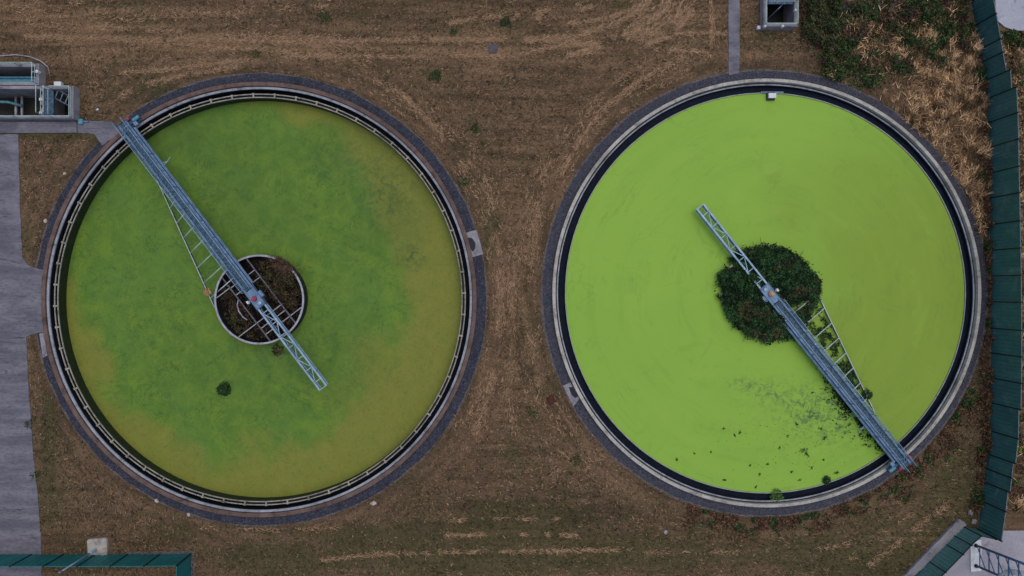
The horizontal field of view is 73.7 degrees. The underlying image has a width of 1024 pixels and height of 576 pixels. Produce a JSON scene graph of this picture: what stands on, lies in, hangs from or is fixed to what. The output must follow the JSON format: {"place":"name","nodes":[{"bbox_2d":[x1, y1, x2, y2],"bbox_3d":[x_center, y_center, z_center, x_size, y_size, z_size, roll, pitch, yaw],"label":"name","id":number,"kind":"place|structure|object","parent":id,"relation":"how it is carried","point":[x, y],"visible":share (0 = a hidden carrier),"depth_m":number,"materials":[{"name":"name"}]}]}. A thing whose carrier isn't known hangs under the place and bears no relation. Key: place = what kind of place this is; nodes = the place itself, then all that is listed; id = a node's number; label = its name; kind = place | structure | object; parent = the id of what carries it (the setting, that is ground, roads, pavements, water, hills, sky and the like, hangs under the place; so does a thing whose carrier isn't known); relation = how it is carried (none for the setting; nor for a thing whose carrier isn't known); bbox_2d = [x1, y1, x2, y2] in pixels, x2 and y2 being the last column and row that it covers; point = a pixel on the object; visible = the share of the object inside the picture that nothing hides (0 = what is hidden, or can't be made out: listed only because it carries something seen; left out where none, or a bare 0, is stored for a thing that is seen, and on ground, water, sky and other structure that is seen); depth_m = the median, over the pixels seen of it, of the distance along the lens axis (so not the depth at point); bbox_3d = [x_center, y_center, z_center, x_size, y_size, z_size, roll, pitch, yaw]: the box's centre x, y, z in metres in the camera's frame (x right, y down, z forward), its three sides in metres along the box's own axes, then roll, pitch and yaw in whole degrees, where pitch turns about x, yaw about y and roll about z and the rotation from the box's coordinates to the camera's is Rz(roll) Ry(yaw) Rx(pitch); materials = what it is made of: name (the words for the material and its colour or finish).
{"place":"outdoors","nodes":[
{"label":"outdoors","id":0,"kind":"place"},
{"bbox_2d":[0,134,42,575],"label":"road","id":1,"kind":"structure","parent":0,"point":[20,322],"depth_m":49.97,"materials":[{"name":"concrete"}]},
{"bbox_2d":[23,419,32,428],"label":"weed","id":2,"kind":"object","parent":1,"relation":"on","point":[26,423],"visible":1,"depth_m":49.94,"materials":[{"name":"plant"}]},
{"bbox_2d":[36,72,487,526],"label":"gravel path","id":3,"kind":"structure","parent":0,"point":[429,156],"depth_m":49.98,"materials":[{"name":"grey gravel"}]},
{"bbox_2d":[466,230,482,256],"bbox_3d":[-2.756,-3.261,50.064,0.847,0.272,1.861,-16,90,0],"label":"inspection chamber","id":4,"kind":"object","parent":3,"relation":"on","point":[474,243],"visible":1,"depth_m":49.94,"materials":[{"name":"concrete"}]},
{"bbox_2d":[66,101,461,496],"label":"water","id":5,"kind":"structure","parent":0,"point":[347,215],"depth_m":50.95,"materials":[{"name":"green liquid"}]},
{"bbox_2d":[216,381,230,395],"bbox_3d":[-21.507,7.511,50.800,1.212,0.467,1.184,0,90,0],"label":"floating plant","id":6,"kind":"object","parent":5,"relation":"on","point":[225,389],"visible":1,"depth_m":50.84,"materials":[{"name":"plant"}]},
{"bbox_2d":[271,344,283,355],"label":"debris clump","id":7,"kind":"object","parent":5,"relation":"on","point":[274,352],"visible":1,"depth_m":50.88,"materials":[{"name":"plant"}]},
{"bbox_2d":[0,0,1023,575],"bbox_3d":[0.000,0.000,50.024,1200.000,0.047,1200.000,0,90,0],"label":"ground","id":8,"kind":"structure","parent":0,"point":[498,416],"depth_m":50.02,"materials":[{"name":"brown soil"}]},
{"bbox_2d":[0,62,45,85],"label":"concrete chamber","id":9,"kind":"object","parent":8,"relation":"on","point":[22,74],"visible":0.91,"depth_m":49.48,"materials":[{"name":"concrete"}]},
{"bbox_2d":[0,54,49,73],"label":"hose","id":10,"kind":"object","parent":8,"relation":"on","point":[28,56],"visible":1,"depth_m":49.91,"materials":[{"name":"rubber"}]},
{"bbox_2d":[30,470,40,480],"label":"weed","id":11,"kind":"object","parent":8,"relation":"on","point":[35,474],"visible":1,"depth_m":49.96,"materials":[{"name":"plant"}]},
{"bbox_2d":[0,122,77,132],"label":"concrete apron","id":12,"kind":"object","parent":8,"relation":"on","point":[38,127],"visible":1,"depth_m":49.88,"materials":[{"name":"concrete"}]},
{"bbox_2d":[39,333,47,356],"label":"edge slab","id":13,"kind":"structure","parent":8,"relation":"on","point":[43,346],"depth_m":49.95,"materials":[{"name":"concrete"}]},
{"bbox_2d":[0,81,88,124],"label":"concrete chamber","id":14,"kind":"object","parent":8,"relation":"on","point":[58,101],"visible":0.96,"depth_m":49.76,"materials":[{"name":"concrete"}]},
{"bbox_2d":[58,537,108,572],"bbox_3d":[-30.265,18.992,47.990,1.438,4.420,1.396,-4,90,0],"label":"lamp post","id":15,"kind":"object","parent":8,"relation":"on","point":[97,546],"visible":0.94,"depth_m":49.80,"materials":[{"name":"concrete"}]},
{"bbox_2d":[0,553,191,575],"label":"sheet fence","id":16,"kind":"object","parent":8,"relation":"on","point":[181,563],"visible":0.98,"depth_m":48.85,"materials":[{"name":"teal metal"}]},
{"bbox_2d":[77,120,119,144],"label":"footpath","id":17,"kind":"structure","parent":8,"relation":"on","point":[101,129],"depth_m":49.96,"materials":[{"name":"concrete"}]},
{"bbox_2d":[128,550,195,575],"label":"gravel strip","id":18,"kind":"object","parent":8,"relation":"on","point":[193,561],"visible":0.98,"depth_m":49.98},
{"bbox_2d":[252,49,260,57],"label":"weed","id":19,"kind":"object","parent":8,"relation":"on","point":[256,53],"visible":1,"depth_m":49.95,"materials":[{"name":"plant"}]},
{"bbox_2d":[41,82,476,516],"bbox_3d":[-18.469,0.844,50.990,31.781,2.420,31.781,0,90,0],"label":"settling tank","id":20,"kind":"object","parent":8,"relation":"on","point":[105,436],"visible":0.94,"depth_m":50.00,"materials":[{"name":"grey concrete"}]},
{"bbox_2d":[112,115,327,390],"label":"scraper bridge","id":21,"kind":"structure","parent":20,"relation":"on","point":[189,209],"depth_m":49.32,"materials":[{"name":"metal"}]},
{"bbox_2d":[203,288,211,294],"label":"debris clump","id":22,"kind":"object","parent":21,"relation":"on","point":[206,291],"visible":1,"depth_m":50.03,"materials":[{"name":"plant"}]},
{"bbox_2d":[214,255,307,343],"bbox_3d":[-18.469,0.844,50.825,6.565,1.950,6.565,-37,90,0],"label":"stilling drum","id":23,"kind":"object","parent":20,"relation":"in","point":[219,303],"visible":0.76,"depth_m":50.55,"materials":[{"name":"metal"}]},
{"bbox_2d":[237,300,247,319],"bbox_3d":[-19.926,1.649,50.150,0.408,0.100,1.714,-23,90,0],"label":"curved pipe","id":24,"kind":"object","parent":23,"relation":"in","point":[239,311],"visible":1,"depth_m":50.11,"materials":[{"name":"metal"}]},
{"bbox_2d":[220,254,313,339],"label":"dead plants","id":25,"kind":"object","parent":23,"relation":"in","point":[282,267],"visible":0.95,"depth_m":50.21,"materials":[{"name":"dead brown foliage"}]},
{"bbox_2d":[316,9,331,23],"bbox_3d":[-13.730,-19.893,49.940,1.228,0.244,1.192,0,90,0],"label":"weed","id":26,"kind":"object","parent":8,"relation":"on","point":[323,17],"visible":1,"depth_m":49.95,"materials":[{"name":"plant"}]},
{"bbox_2d":[429,69,441,82],"bbox_3d":[-5.550,-15.577,49.901,0.981,0.302,0.935,23,90,0],"label":"weed","id":27,"kind":"object","parent":8,"relation":"on","point":[437,74],"visible":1,"depth_m":49.93,"materials":[{"name":"plant"}]},
{"bbox_2d":[450,27,456,35],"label":"weed","id":28,"kind":"object","parent":8,"relation":"on","point":[452,31],"visible":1,"depth_m":49.95,"materials":[{"name":"plant"}]},
{"bbox_2d":[457,176,469,187],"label":"weed","id":29,"kind":"object","parent":8,"relation":"on","point":[460,181],"visible":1,"depth_m":49.94,"materials":[{"name":"plant"}]},
{"bbox_2d":[469,122,478,132],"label":"weed","id":30,"kind":"object","parent":8,"relation":"on","point":[473,126],"visible":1,"depth_m":49.95,"materials":[{"name":"plant"}]},
{"bbox_2d":[1,0,950,567],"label":"cut straw","id":31,"kind":"object","parent":8,"relation":"on","point":[689,12],"visible":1,"depth_m":49.95,"materials":[{"name":"beige plant"}]},
{"bbox_2d":[488,43,497,52],"bbox_3d":[-1.389,-17.549,50.035,0.680,0.130,0.720,0,90,0],"label":"manhole","id":32,"kind":"object","parent":8,"relation":"on","point":[492,47],"visible":1,"depth_m":49.98,"materials":[{"name":"metal"}]},
{"bbox_2d":[500,16,511,26],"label":"weed","id":33,"kind":"object","parent":8,"relation":"on","point":[507,23],"visible":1,"depth_m":49.94,"materials":[{"name":"plant"}]},
{"bbox_2d":[525,405,539,417],"bbox_3d":[1.472,8.905,49.941,1.066,0.273,0.989,34,90,0],"label":"weed","id":34,"kind":"object","parent":8,"relation":"on","point":[531,410],"visible":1,"depth_m":49.96,"materials":[{"name":"plant"}]},
{"bbox_2d":[547,394,555,404],"bbox_3d":[2.869,8.150,49.933,0.629,0.399,0.796,-12,90,0],"label":"stone","id":35,"kind":"object","parent":8,"relation":"on","point":[551,399],"visible":1,"depth_m":49.82,"materials":[{"name":"brown stone"}]},
{"bbox_2d":[569,453,581,465],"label":"weed","id":36,"kind":"object","parent":8,"relation":"on","point":[575,462],"visible":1,"depth_m":49.96,"materials":[{"name":"plant"}]},
{"bbox_2d":[728,0,739,74],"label":"footpath","id":37,"kind":"structure","parent":8,"relation":"on","point":[734,31],"depth_m":49.96,"materials":[{"name":"concrete"}]},
{"bbox_2d":[552,79,980,506],"bbox_3d":[18.562,0.363,50.950,31.242,2.500,31.242,0,90,0],"label":"settling tank","id":38,"kind":"object","parent":8,"relation":"on","point":[919,431],"visible":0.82,"depth_m":50.02,"materials":[{"name":"concrete"}]},
{"bbox_2d":[721,264,810,336],"bbox_3d":[18.562,0.363,50.825,6.565,1.950,6.565,-39,90,0],"label":"stilling drum","id":39,"kind":"object","parent":38,"relation":"in","point":[731,265],"visible":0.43,"depth_m":49.85,"materials":[{"name":"metal"}]},
{"bbox_2d":[714,238,822,345],"bbox_3d":[18.675,0.264,49.426,7.950,1.089,7.897,0,90,0],"label":"bush","id":40,"kind":"object","parent":39,"relation":"on","point":[738,294],"visible":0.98,"depth_m":49.42,"materials":[{"name":"green plant"}]},
{"bbox_2d":[760,92,783,100],"bbox_3d":[19.030,-14.054,50.000,1.650,0.600,0.620,0,90,0],"label":"scum box","id":41,"kind":"object","parent":38,"relation":"attached to","point":[770,96],"visible":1,"depth_m":49.88,"materials":[{"name":"white paint"}]},
{"bbox_2d":[769,488,783,501],"bbox_3d":[19.384,15.181,49.941,1.059,0.313,1.087,0,90,0],"label":"rim weed","id":42,"kind":"object","parent":38,"relation":"on","point":[777,497],"visible":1,"depth_m":49.96,"materials":[{"name":"plant"}]},
{"bbox_2d":[695,203,916,472],"label":"scraper bridge","id":43,"kind":"structure","parent":38,"relation":"on","point":[857,406],"depth_m":49.32,"materials":[{"name":"metal"}]},
{"bbox_2d":[860,389,872,398],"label":"skimmer weed","id":44,"kind":"object","parent":43,"relation":"on","point":[867,393],"visible":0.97,"depth_m":49.79,"materials":[{"name":"plant"}]},
{"bbox_2d":[756,0,797,29],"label":"concrete chamber","id":45,"kind":"object","parent":8,"relation":"on","point":[778,14],"visible":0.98,"depth_m":49.70,"materials":[{"name":"concrete"}]},
{"bbox_2d":[680,30,1023,548],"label":"scrub","id":46,"kind":"object","parent":8,"relation":"on","point":[987,399],"visible":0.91,"depth_m":49.87,"materials":[{"name":"brown plant"}]},
{"bbox_2d":[898,492,911,503],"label":"weed","id":47,"kind":"object","parent":8,"relation":"on","point":[908,496],"visible":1,"depth_m":49.95,"materials":[{"name":"plant"}]},
{"bbox_2d":[798,0,1023,93],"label":"brambles","id":48,"kind":"object","parent":8,"relation":"on","point":[813,11],"visible":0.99,"depth_m":49.64,"materials":[{"name":"green plant"}]},
{"bbox_2d":[820,0,1023,514],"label":"tall grass","id":49,"kind":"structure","parent":8,"relation":"on","point":[970,58],"depth_m":49.73,"materials":[{"name":"plant"}]},
{"bbox_2d":[902,518,965,575],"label":"kerb","id":50,"kind":"structure","parent":8,"relation":"on","point":[937,546],"depth_m":49.78,"materials":[{"name":"concrete"}]},
{"bbox_2d":[915,527,996,575],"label":"sheet fence","id":51,"kind":"object","parent":8,"relation":"on","point":[948,556],"visible":1,"depth_m":48.88,"materials":[{"name":"teal metal"}]},
{"bbox_2d":[943,530,1023,575],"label":"yard","id":52,"kind":"structure","parent":8,"relation":"on","point":[1011,545],"depth_m":49.97,"materials":[{"name":"concrete"}]},
{"bbox_2d":[970,539,1023,575],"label":"lattice mast","id":53,"kind":"object","parent":52,"relation":"on","point":[975,556],"visible":0.95,"depth_m":48.49,"materials":[{"name":"grey metal"}]},
{"bbox_2d":[971,0,1022,541],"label":"sheet fence","id":54,"kind":"object","parent":8,"relation":"on","point":[1006,272],"visible":0.96,"depth_m":48.43,"materials":[{"name":"teal metal"}]},
{"bbox_2d":[994,0,1023,30],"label":"slab","id":55,"kind":"structure","parent":8,"relation":"on","point":[1010,14],"depth_m":49.92,"materials":[{"name":"grey concrete"}]},
{"bbox_2d":[1018,439,1023,452],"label":"fence weed","id":56,"kind":"object","parent":8,"relation":"on","point":[1021,449],"visible":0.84,"depth_m":49.82,"materials":[{"name":"plant"}]},
{"bbox_2d":[540,69,987,516],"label":"gravel path","id":57,"kind":"structure","parent":0,"point":[603,146],"depth_m":49.98,"materials":[{"name":"grey concrete"}]},
{"bbox_2d":[563,383,579,405],"bbox_3d":[4.405,7.756,50.064,0.681,0.272,1.699,-27,90,0],"label":"inspection chamber","id":58,"kind":"object","parent":57,"relation":"on","point":[573,396],"visible":1,"depth_m":49.94,"materials":[{"name":"concrete"}]},
{"bbox_2d":[566,94,963,491],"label":"water","id":59,"kind":"structure","parent":0,"point":[850,207],"depth_m":50.07,"materials":[{"name":"green liquid"}]},
{"bbox_2d":[676,386,866,487],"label":"weed specks","id":60,"kind":"object","parent":59,"relation":"on","point":[723,428],"visible":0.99,"depth_m":50.05,"materials":[{"name":"green plant"}]},
{"bbox_2d":[821,475,830,484],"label":"rim weed","id":61,"kind":"object","parent":59,"relation":"on","point":[826,480],"visible":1,"depth_m":49.95,"materials":[{"name":"plant"}]},
{"bbox_2d":[808,302,865,400],"bbox_3d":[23.941,4.730,49.983,1.795,0.416,8.463,-35,90,0],"label":"caught weed","id":62,"kind":"object","parent":59,"relation":"on","point":[847,365],"visible":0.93,"depth_m":49.98,"materials":[{"name":"green plant"}]},
{"bbox_2d":[795,342,884,456],"bbox_3d":[23.520,8.436,50.007,2.210,0.414,10.562,-40,90,0],"label":"torn weed","id":63,"kind":"object","parent":59,"relation":"in","point":[845,405],"visible":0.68,"depth_m":50.00,"materials":[{"name":"green plant"}]},
{"bbox_2d":[844,3,962,17],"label":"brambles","id":64,"kind":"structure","parent":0,"point":[874,6],"depth_m":49.99,"materials":[{"name":"green plant"}]}
]}

